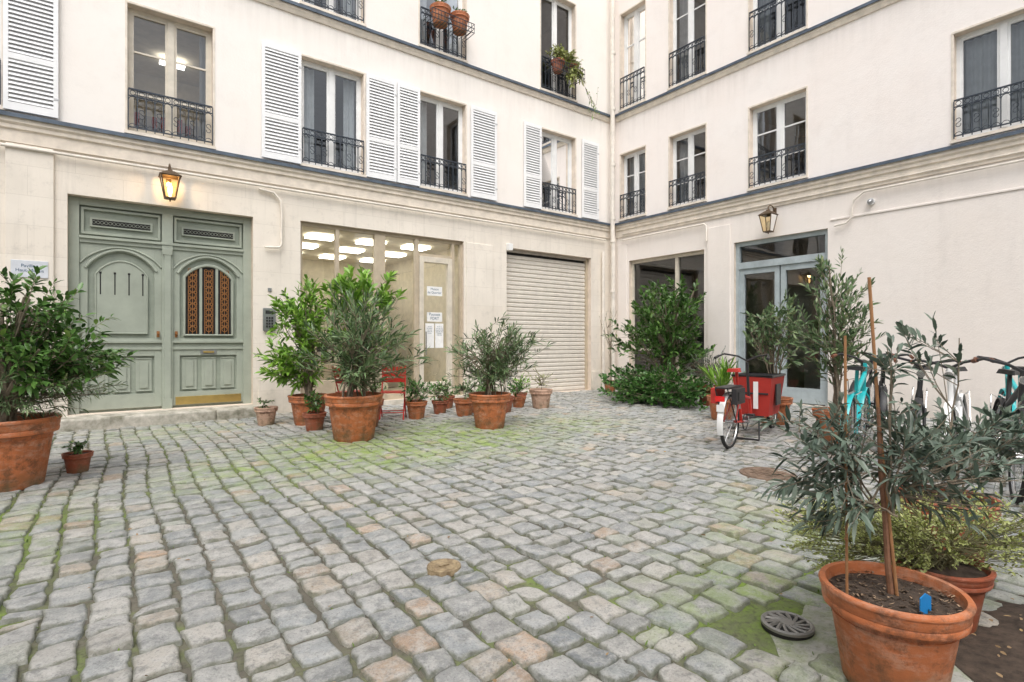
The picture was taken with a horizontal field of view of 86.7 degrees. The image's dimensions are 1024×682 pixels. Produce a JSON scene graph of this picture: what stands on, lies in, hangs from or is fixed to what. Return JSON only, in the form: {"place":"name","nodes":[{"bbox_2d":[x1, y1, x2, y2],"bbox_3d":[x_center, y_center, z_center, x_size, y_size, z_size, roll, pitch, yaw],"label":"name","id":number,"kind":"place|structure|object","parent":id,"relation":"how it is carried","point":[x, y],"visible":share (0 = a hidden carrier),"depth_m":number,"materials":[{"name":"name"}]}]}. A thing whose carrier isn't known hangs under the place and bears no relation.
{"place":"outdoors","nodes":[
{"label":"outdoors","id":0,"kind":"place"},
{"bbox_2d":[0,389,1023,681],"bbox_3d":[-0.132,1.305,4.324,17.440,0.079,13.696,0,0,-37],"label":"cobblestone paving","id":1,"kind":"structure","parent":0,"point":[558,503],"depth_m":3.37,"materials":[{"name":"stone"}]},
{"bbox_2d":[0,265,139,492],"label":"potted laurel","id":2,"kind":"object","parent":1,"relation":"on","point":[31,361],"visible":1,"depth_m":4.77,"materials":[{"name":"plant"}]},
{"bbox_2d":[61,439,93,473],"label":"potted shrub","id":3,"kind":"object","parent":1,"relation":"on","point":[76,458],"visible":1,"depth_m":5.29,"materials":[{"name":"orange ceramic"}]},
{"bbox_2d":[54,405,261,433],"bbox_3d":[-5.478,1.232,8.684,2.920,0.235,0.590,0,0,-37],"label":"door step","id":4,"kind":"object","parent":1,"relation":"on","point":[98,422],"depth_m":8.34,"materials":[{"name":"stone"}]},
{"bbox_2d":[254,397,277,425],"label":"potted shrub","id":5,"kind":"object","parent":1,"relation":"on","point":[265,415],"visible":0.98,"depth_m":8.29,"materials":[{"name":"beige ceramic"}]},
{"bbox_2d":[253,274,343,425],"bbox_3d":[-3.266,0.137,8.444,1.342,2.327,1.376,0,0,-37],"label":"potted laurel","id":6,"kind":"object","parent":1,"relation":"on","point":[286,370],"visible":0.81,"depth_m":8.27,"materials":[{"name":"plant"}]},
{"bbox_2d":[0,0,610,416],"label":"facade walls","id":7,"kind":"structure","parent":1,"relation":"on","point":[504,40],"depth_m":10.14,"materials":[{"name":"beige paint"}]},
{"bbox_2d":[68,196,250,414],"bbox_3d":[-5.636,-0.535,8.872,2.510,3.270,0.160,0,0,-37],"label":"carriage door","id":8,"kind":"structure","parent":7,"relation":"attached to","point":[169,289],"depth_m":8.81,"materials":[{"name":"green paint"}]},
{"bbox_2d":[158,164,181,201],"bbox_3d":[-5.399,-2.495,8.562,0.300,0.611,0.420,0,0,-37],"label":"wall lantern","id":9,"kind":"object","parent":7,"relation":"attached to","point":[169,174],"depth_m":8.49,"materials":[{"name":"metal"}]},
{"bbox_2d":[263,288,275,330],"bbox_3d":[-4.296,-0.560,9.600,0.210,0.760,0.065,0,0,-37],"label":"intercom panel","id":10,"kind":"object","parent":7,"relation":"attached to","point":[269,319],"visible":0.95,"depth_m":9.57,"materials":[{"name":"grey metal"}]},
{"bbox_2d":[0,0,571,213],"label":"window frames","id":11,"kind":"structure","parent":7,"relation":"attached to","point":[170,59],"depth_m":10.40,"materials":[{"name":"white wood"}]},
{"bbox_2d":[454,0,567,210],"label":"window glass","id":12,"kind":"object","parent":11,"relation":"in","point":[562,163],"visible":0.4,"depth_m":13.95,"materials":[{"name":"white glass"}]},
{"bbox_2d":[0,0,575,213],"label":"railings","id":13,"kind":"object","parent":7,"relation":"attached to","point":[172,105],"visible":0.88,"depth_m":10.44,"materials":[{"name":"metal"}]},
{"bbox_2d":[423,0,474,40],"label":"balcony flower box","id":14,"kind":"object","parent":13,"relation":"attached to","point":[440,11],"visible":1,"depth_m":11.47,"materials":[{"name":"ceramic"}]},
{"bbox_2d":[544,43,599,118],"bbox_3d":[1.582,-6.521,13.694,1.806,1.632,0.589,0,0,-37],"label":"balcony flower box","id":15,"kind":"object","parent":13,"relation":"attached to","point":[567,62],"visible":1,"depth_m":13.44,"materials":[{"name":"plant"}]},
{"bbox_2d":[0,0,577,216],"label":"window surrounds","id":16,"kind":"object","parent":7,"relation":"attached to","point":[213,147],"visible":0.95,"depth_m":10.16,"materials":[{"name":"stone"}]},
{"bbox_2d":[3,0,598,219],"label":"shutters","id":17,"kind":"object","parent":7,"relation":"attached to","point":[30,56],"visible":1,"depth_m":9.89,"materials":[{"name":"paint"}]},
{"bbox_2d":[0,142,605,247],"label":"wall pipe","id":18,"kind":"object","parent":7,"relation":"attached to","point":[162,169],"depth_m":9.61,"materials":[{"name":"beige metal"}]},
{"bbox_2d":[0,0,610,238],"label":"ledges","id":19,"kind":"object","parent":7,"relation":"attached to","point":[43,132],"visible":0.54,"depth_m":10.03,"materials":[{"name":"stone"}]},
{"bbox_2d":[5,142,605,413],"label":"pilasters","id":20,"kind":"object","parent":7,"relation":"attached to","point":[29,204],"visible":0.38,"depth_m":7.79,"materials":[{"name":"beige paint"}]},
{"bbox_2d":[11,259,47,277],"bbox_3d":[-6.830,-1.020,7.686,0.400,0.240,0.013,0,0,-37],"label":"name plaque","id":21,"kind":"object","parent":20,"relation":"attached to","point":[20,266],"visible":0.74,"depth_m":7.66,"materials":[{"name":"ceramic"}]},
{"bbox_2d":[134,0,567,206],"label":"rooms","id":22,"kind":"object","parent":7,"relation":"attached to","point":[149,72],"visible":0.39,"depth_m":11.22,"materials":[{"name":"white"}]},
{"bbox_2d":[199,0,541,182],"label":"curtains","id":23,"kind":"object","parent":22,"relation":"hanging from","point":[348,109],"visible":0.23,"depth_m":10.81,"materials":[{"name":"fabric"}]},
{"bbox_2d":[302,226,457,393],"bbox_3d":[-3.970,-0.505,13.007,4.100,3.450,4.994,0,0,-37],"label":"shop interior","id":24,"kind":"object","parent":7,"relation":"in","point":[315,267],"visible":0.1,"depth_m":14.00,"materials":[{"name":"beige paint"}]},
{"bbox_2d":[302,234,430,262],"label":"ceiling light panels","id":25,"kind":"object","parent":24,"relation":"attached to","point":[331,238],"visible":0.7,"depth_m":12.73,"materials":[{"name":"white plastic"}]},
{"bbox_2d":[300,222,461,399],"bbox_3d":[-2.516,-0.505,11.053,3.500,3.410,0.204,0,0,-37],"label":"shopfront frame","id":26,"kind":"object","parent":7,"relation":"attached to","point":[419,261],"visible":0.57,"depth_m":11.45,"materials":[{"name":"beige wood"}]},
{"bbox_2d":[425,286,442,347],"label":"door notices","id":27,"kind":"object","parent":26,"relation":"attached to","point":[438,340],"depth_m":11.76,"materials":[{"name":"paper"}]},
{"bbox_2d":[506,243,512,250],"bbox_3d":[-0.056,-2.200,12.721,0.120,0.160,0.115,0,0,-37],"label":"shutter motor cover","id":28,"kind":"object","parent":7,"relation":"attached to","point":[509,246],"visible":1,"depth_m":12.68,"materials":[{"name":"white paint"}]},
{"bbox_2d":[507,249,587,394],"bbox_3d":[0.771,-0.450,13.863,2.770,3.500,0.480,0,0,-37],"label":"roller shutter","id":29,"kind":"object","parent":7,"relation":"attached to","point":[547,296],"visible":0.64,"depth_m":13.81,"materials":[{"name":"metal"}]},
{"bbox_2d":[302,389,326,430],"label":"potted shrub","id":30,"kind":"object","parent":1,"relation":"on","point":[314,420],"visible":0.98,"depth_m":7.82,"materials":[{"name":"orange ceramic"}]},
{"bbox_2d":[332,366,368,392],"bbox_3d":[-2.675,0.862,9.038,0.421,0.891,0.481,0,0,33],"label":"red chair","id":31,"kind":"object","parent":1,"relation":"on","point":[340,382],"visible":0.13,"depth_m":8.95,"materials":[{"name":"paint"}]},
{"bbox_2d":[287,280,437,442],"bbox_3d":[-2.044,0.250,7.122,1.752,2.100,1.626,0,0,16],"label":"potted oleander","id":32,"kind":"object","parent":1,"relation":"on","point":[353,416],"visible":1,"depth_m":6.98,"materials":[{"name":"plant"}]},
{"bbox_2d":[319,264,406,426],"bbox_3d":[-2.259,0.067,8.225,1.257,2.466,1.150,0,0,-37],"label":"potted photinia","id":33,"kind":"object","parent":1,"relation":"on","point":[348,283],"visible":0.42,"depth_m":8.02,"materials":[{"name":"plant"}]},
{"bbox_2d":[358,382,385,391],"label":"potted herb","id":34,"kind":"object","parent":1,"relation":"on","point":[374,389],"visible":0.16,"depth_m":9.72,"materials":[{"name":"plant"}]},
{"bbox_2d":[379,365,406,419],"bbox_3d":[-1.991,0.862,9.066,0.421,0.891,0.481,0,0,-7],"label":"red chair","id":35,"kind":"object","parent":1,"relation":"on","point":[396,391],"visible":0.76,"depth_m":9.21,"materials":[{"name":"paint"}]},
{"bbox_2d":[399,375,424,400],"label":"potted herb","id":36,"kind":"object","parent":1,"relation":"on","point":[417,398],"visible":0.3,"depth_m":9.97,"materials":[{"name":"plant"}]},
{"bbox_2d":[400,377,433,419],"bbox_3d":[-1.584,0.950,9.050,0.563,0.701,0.473,0,0,39],"label":"potted herb","id":37,"kind":"object","parent":1,"relation":"on","point":[416,409],"visible":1,"depth_m":8.96,"materials":[{"name":"plant"}]},
{"bbox_2d":[426,378,452,413],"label":"potted herb","id":38,"kind":"object","parent":1,"relation":"on","point":[440,404],"visible":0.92,"depth_m":9.64,"materials":[{"name":"plant"}]},
{"bbox_2d":[427,558,460,576],"bbox_3d":[-0.386,1.284,3.080,0.200,0.032,0.200,0,0,-37],"label":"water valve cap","id":39,"kind":"object","parent":1,"relation":"on","point":[444,567],"visible":0.98,"depth_m":3.05,"materials":[{"name":"metal"}]},
{"bbox_2d":[433,379,458,408],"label":"potted herb","id":40,"kind":"object","parent":1,"relation":"on","point":[450,402],"visible":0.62,"depth_m":10.34,"materials":[{"name":"plant"}]},
{"bbox_2d":[451,378,476,416],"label":"potted herb","id":41,"kind":"object","parent":1,"relation":"on","point":[463,406],"visible":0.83,"depth_m":9.31,"materials":[{"name":"ceramic"}]},
{"bbox_2d":[462,383,491,412],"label":"potted herb","id":42,"kind":"object","parent":1,"relation":"on","point":[479,389],"visible":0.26,"depth_m":9.95,"materials":[{"name":"plant"}]},
{"bbox_2d":[477,381,496,390],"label":"potted herb","id":43,"kind":"object","parent":1,"relation":"on","point":[485,386],"visible":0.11,"depth_m":10.28,"materials":[{"name":"plant"}]},
{"bbox_2d":[442,312,555,429],"bbox_3d":[-0.308,0.429,8.149,1.584,1.742,1.507,0,0,-37],"label":"potted oleander","id":44,"kind":"object","parent":1,"relation":"on","point":[489,408],"visible":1,"depth_m":7.97,"materials":[{"name":"plant"}]},
{"bbox_2d":[494,344,524,412],"bbox_3d":[-0.158,0.669,9.846,0.870,1.262,0.818,0,0,-37],"label":"potted shrub","id":45,"kind":"object","parent":1,"relation":"on","point":[509,407],"visible":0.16,"depth_m":9.81,"materials":[{"name":"green plant"}]},
{"bbox_2d":[507,379,529,407],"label":"potted herb","id":46,"kind":"object","parent":1,"relation":"on","point":[518,402],"visible":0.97,"depth_m":10.48,"materials":[{"name":"ceramic"}]},
{"bbox_2d":[508,373,530,399],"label":"potted herb","id":47,"kind":"object","parent":1,"relation":"on","point":[522,394],"visible":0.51,"depth_m":11.29,"materials":[{"name":"plant"}]},
{"bbox_2d":[55,414,1022,681],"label":"fallen leaves","id":48,"kind":"object","parent":1,"relation":"on","point":[591,616],"visible":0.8,"depth_m":2.45,"materials":[{"name":"brown plant"}]},
{"bbox_2d":[528,366,556,408],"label":"potted shrub","id":49,"kind":"object","parent":1,"relation":"on","point":[541,396],"visible":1,"depth_m":10.35,"materials":[{"name":"beige ceramic"}]},
{"bbox_2d":[599,310,617,390],"bbox_3d":[2.482,0.229,13.650,0.480,2.143,0.424,0,0,-9],"label":"potted sapling","id":50,"kind":"object","parent":1,"relation":"on","point":[612,388],"visible":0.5,"depth_m":13.68,"materials":[{"name":"plant"}]},
{"bbox_2d":[602,0,615,388],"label":"drainpipe","id":51,"kind":"object","parent":1,"relation":"on","point":[612,126],"visible":0.91,"depth_m":14.56,"materials":[{"name":"beige metal"}]},
{"bbox_2d":[597,357,712,410],"bbox_3d":[3.070,0.819,11.369,2.355,0.989,3.233,0,0,-37],"label":"ivy groundcover","id":52,"kind":"object","parent":1,"relation":"on","point":[641,385],"visible":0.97,"depth_m":10.90,"materials":[{"name":"green plant"}]},
{"bbox_2d":[601,274,716,399],"bbox_3d":[3.159,-0.099,12.113,2.312,2.808,2.199,0,0,-10],"label":"laurel tree","id":53,"kind":"object","parent":1,"relation":"on","point":[666,324],"visible":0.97,"depth_m":11.78,"materials":[{"name":"green plant"}]},
{"bbox_2d":[685,346,734,405],"bbox_3d":[4.005,0.690,10.958,0.978,1.220,0.981,0,0,37],"label":"rosemary bush","id":54,"kind":"object","parent":1,"relation":"on","point":[704,398],"visible":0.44,"depth_m":10.88,"materials":[{"name":"green plant"}]},
{"bbox_2d":[698,352,744,419],"bbox_3d":[3.351,0.732,8.940,0.711,1.136,1.137,0,0,-3],"label":"potted yucca","id":55,"kind":"object","parent":1,"relation":"on","point":[723,378],"visible":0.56,"depth_m":8.82,"materials":[{"name":"plant"}]},
{"bbox_2d":[711,353,785,448],"bbox_3d":[3.215,0.729,7.262,0.673,1.141,2.586,0,0,39],"label":"cargo bike","id":56,"kind":"object","parent":1,"relation":"on","point":[750,395],"visible":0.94,"depth_m":7.11,"materials":[{"name":"metal"}]},
{"bbox_2d":[739,467,796,481],"bbox_3d":[2.468,1.284,5.242,0.520,0.031,0.520,0,0,-37],"label":"manhole cover","id":57,"kind":"object","parent":1,"relation":"on","point":[762,473],"visible":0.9,"depth_m":5.22,"materials":[{"name":"metal"}]},
{"bbox_2d":[741,289,817,424],"bbox_3d":[4.129,0.237,8.503,1.007,2.127,1.135,0,0,-37],"label":"potted shrub","id":58,"kind":"object","parent":1,"relation":"on","point":[776,338],"visible":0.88,"depth_m":8.46,"materials":[{"name":"green plant"}]},
{"bbox_2d":[615,0,1023,421],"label":"facade walls","id":59,"kind":"structure","parent":1,"relation":"on","point":[878,82],"depth_m":9.79,"materials":[{"name":"paint"}]},
{"bbox_2d":[758,205,778,233],"bbox_3d":[5.293,-2.495,11.145,0.420,0.611,0.300,0,0,-37],"label":"wall lantern","id":60,"kind":"object","parent":59,"relation":"attached to","point":[771,224],"depth_m":11.08,"materials":[{"name":"metal"}]},
{"bbox_2d":[615,0,1023,237],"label":"ledges","id":61,"kind":"object","parent":59,"relation":"attached to","point":[994,145],"visible":0.93,"depth_m":10.51,"materials":[{"name":"stone"}]},
{"bbox_2d":[618,186,1023,392],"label":"pilasters","id":62,"kind":"object","parent":59,"relation":"attached to","point":[718,285],"visible":0.67,"depth_m":12.32,"materials":[{"name":"stone"}]},
{"bbox_2d":[618,0,1023,221],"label":"window surrounds","id":63,"kind":"object","parent":59,"relation":"attached to","point":[952,141],"visible":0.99,"depth_m":11.59,"materials":[{"name":"stone"}]},
{"bbox_2d":[620,0,1023,218],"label":"railings","id":64,"kind":"object","parent":59,"relation":"attached to","point":[971,103],"visible":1,"depth_m":11.41,"materials":[{"name":"metal"}]},
{"bbox_2d":[620,150,1023,240],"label":"wall pipe","id":65,"kind":"object","parent":59,"relation":"attached to","point":[941,176],"depth_m":9.72,"materials":[{"name":"beige metal"}]},
{"bbox_2d":[624,0,1023,406],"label":"window frames","id":66,"kind":"structure","parent":59,"relation":"attached to","point":[779,267],"depth_m":11.43,"materials":[{"name":"white wood"}]},
{"bbox_2d":[627,9,644,105],"bbox_3d":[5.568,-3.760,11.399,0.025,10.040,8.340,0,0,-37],"label":"window glass","id":67,"kind":"object","parent":66,"relation":"in","point":[630,41],"visible":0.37,"depth_m":14.53,"materials":[{"name":"white glass"}]},
{"bbox_2d":[628,0,1023,404],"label":"rooms","id":68,"kind":"object","parent":59,"relation":"attached to","point":[760,291],"visible":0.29,"depth_m":13.38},
{"bbox_2d":[630,0,1023,213],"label":"curtains","id":69,"kind":"object","parent":68,"relation":"hanging from","point":[980,64],"visible":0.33,"depth_m":8.90,"materials":[{"name":"fabric"}]},
{"bbox_2d":[867,198,874,204],"bbox_3d":[6.472,-2.520,9.804,0.129,0.118,0.118,0,0,-37],"label":"security camera","id":70,"kind":"object","parent":59,"relation":"attached to","point":[870,201],"visible":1,"depth_m":9.78,"materials":[{"name":"white paint"}]},
{"bbox_2d":[779,249,884,442],"bbox_3d":[4.113,0.028,6.915,1.019,2.544,1.209,0,0,-7],"label":"potted olive tree","id":71,"kind":"object","parent":1,"relation":"on","point":[832,340],"visible":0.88,"depth_m":6.95,"materials":[{"name":"green plant"}]},
{"bbox_2d":[831,353,897,466],"bbox_3d":[3.831,0.728,6.020,0.638,1.146,1.848,5,3,39],"label":"bicycle","id":72,"kind":"object","parent":1,"relation":"on","point":[861,392],"visible":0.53,"depth_m":5.92,"materials":[{"name":"metal"}]},
{"bbox_2d":[848,351,894,421],"bbox_3d":[5.117,0.727,7.886,0.638,1.146,1.848,4,3,43],"label":"bicycle","id":73,"kind":"object","parent":1,"relation":"on","point":[869,372],"visible":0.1,"depth_m":8.03,"materials":[{"name":"metal"}]},
{"bbox_2d":[769,603,974,681],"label":"cement patch","id":74,"kind":"object","parent":1,"relation":"on","point":[823,640],"visible":0.2,"depth_m":2.31,"materials":[{"name":"grey concrete"}]},
{"bbox_2d":[761,610,814,640],"bbox_3d":[1.245,1.284,2.454,0.219,0.033,0.219,0,0,-37],"label":"drain grate","id":75,"kind":"object","parent":74,"relation":"on","point":[787,625],"visible":1,"depth_m":2.43,"materials":[{"name":"metal"}]},
{"bbox_2d":[855,352,913,437],"bbox_3d":[4.777,0.727,7.011,0.638,1.146,1.848,4,2,33],"label":"bicycle","id":76,"kind":"object","parent":1,"relation":"on","point":[882,395],"visible":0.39,"depth_m":6.68,"materials":[{"name":"metal"}]},
{"bbox_2d":[751,277,1023,681],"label":"potted olive tree","id":77,"kind":"object","parent":1,"relation":"on","point":[893,622],"visible":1,"depth_m":2.01,"materials":[{"name":"green plant"}]},
{"bbox_2d":[767,487,1023,634],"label":"potted pittosporum","id":78,"kind":"object","parent":1,"relation":"on","point":[972,577],"visible":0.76,"depth_m":2.45,"materials":[{"name":"plant"}]},
{"bbox_2d":[884,355,962,469],"bbox_3d":[4.231,0.728,5.658,0.638,1.146,1.848,5,3,37],"label":"bicycle","id":79,"kind":"object","parent":1,"relation":"on","point":[918,395],"visible":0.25,"depth_m":5.32,"materials":[{"name":"metal"}]},
{"bbox_2d":[910,357,994,484],"bbox_3d":[4.313,0.727,5.268,0.638,1.146,1.848,-4,-3,43],"label":"bicycle","id":80,"kind":"object","parent":1,"relation":"on","point":[960,409],"visible":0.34,"depth_m":5.03,"materials":[{"name":"metal"}]},
{"bbox_2d":[894,311,1023,562],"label":"potted olive tree","id":81,"kind":"object","parent":1,"relation":"on","point":[1010,429],"visible":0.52,"depth_m":3.21,"materials":[{"name":"green plant"}]},
{"bbox_2d":[955,595,1023,681],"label":"soil bed","id":82,"kind":"object","parent":1,"relation":"on","point":[978,659],"visible":0.74,"depth_m":2.25,"materials":[{"name":"brown soil"}]},
{"bbox_2d":[971,357,1023,503],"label":"bicycle","id":83,"kind":"object","parent":1,"relation":"on","point":[1009,399],"visible":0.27,"depth_m":4.57,"materials":[{"name":"metal"}]},
{"bbox_2d":[973,356,1023,439],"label":"bicycle","id":84,"kind":"object","parent":1,"relation":"on","point":[1002,391],"visible":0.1,"depth_m":6.10,"materials":[{"name":"metal"}]}
]}

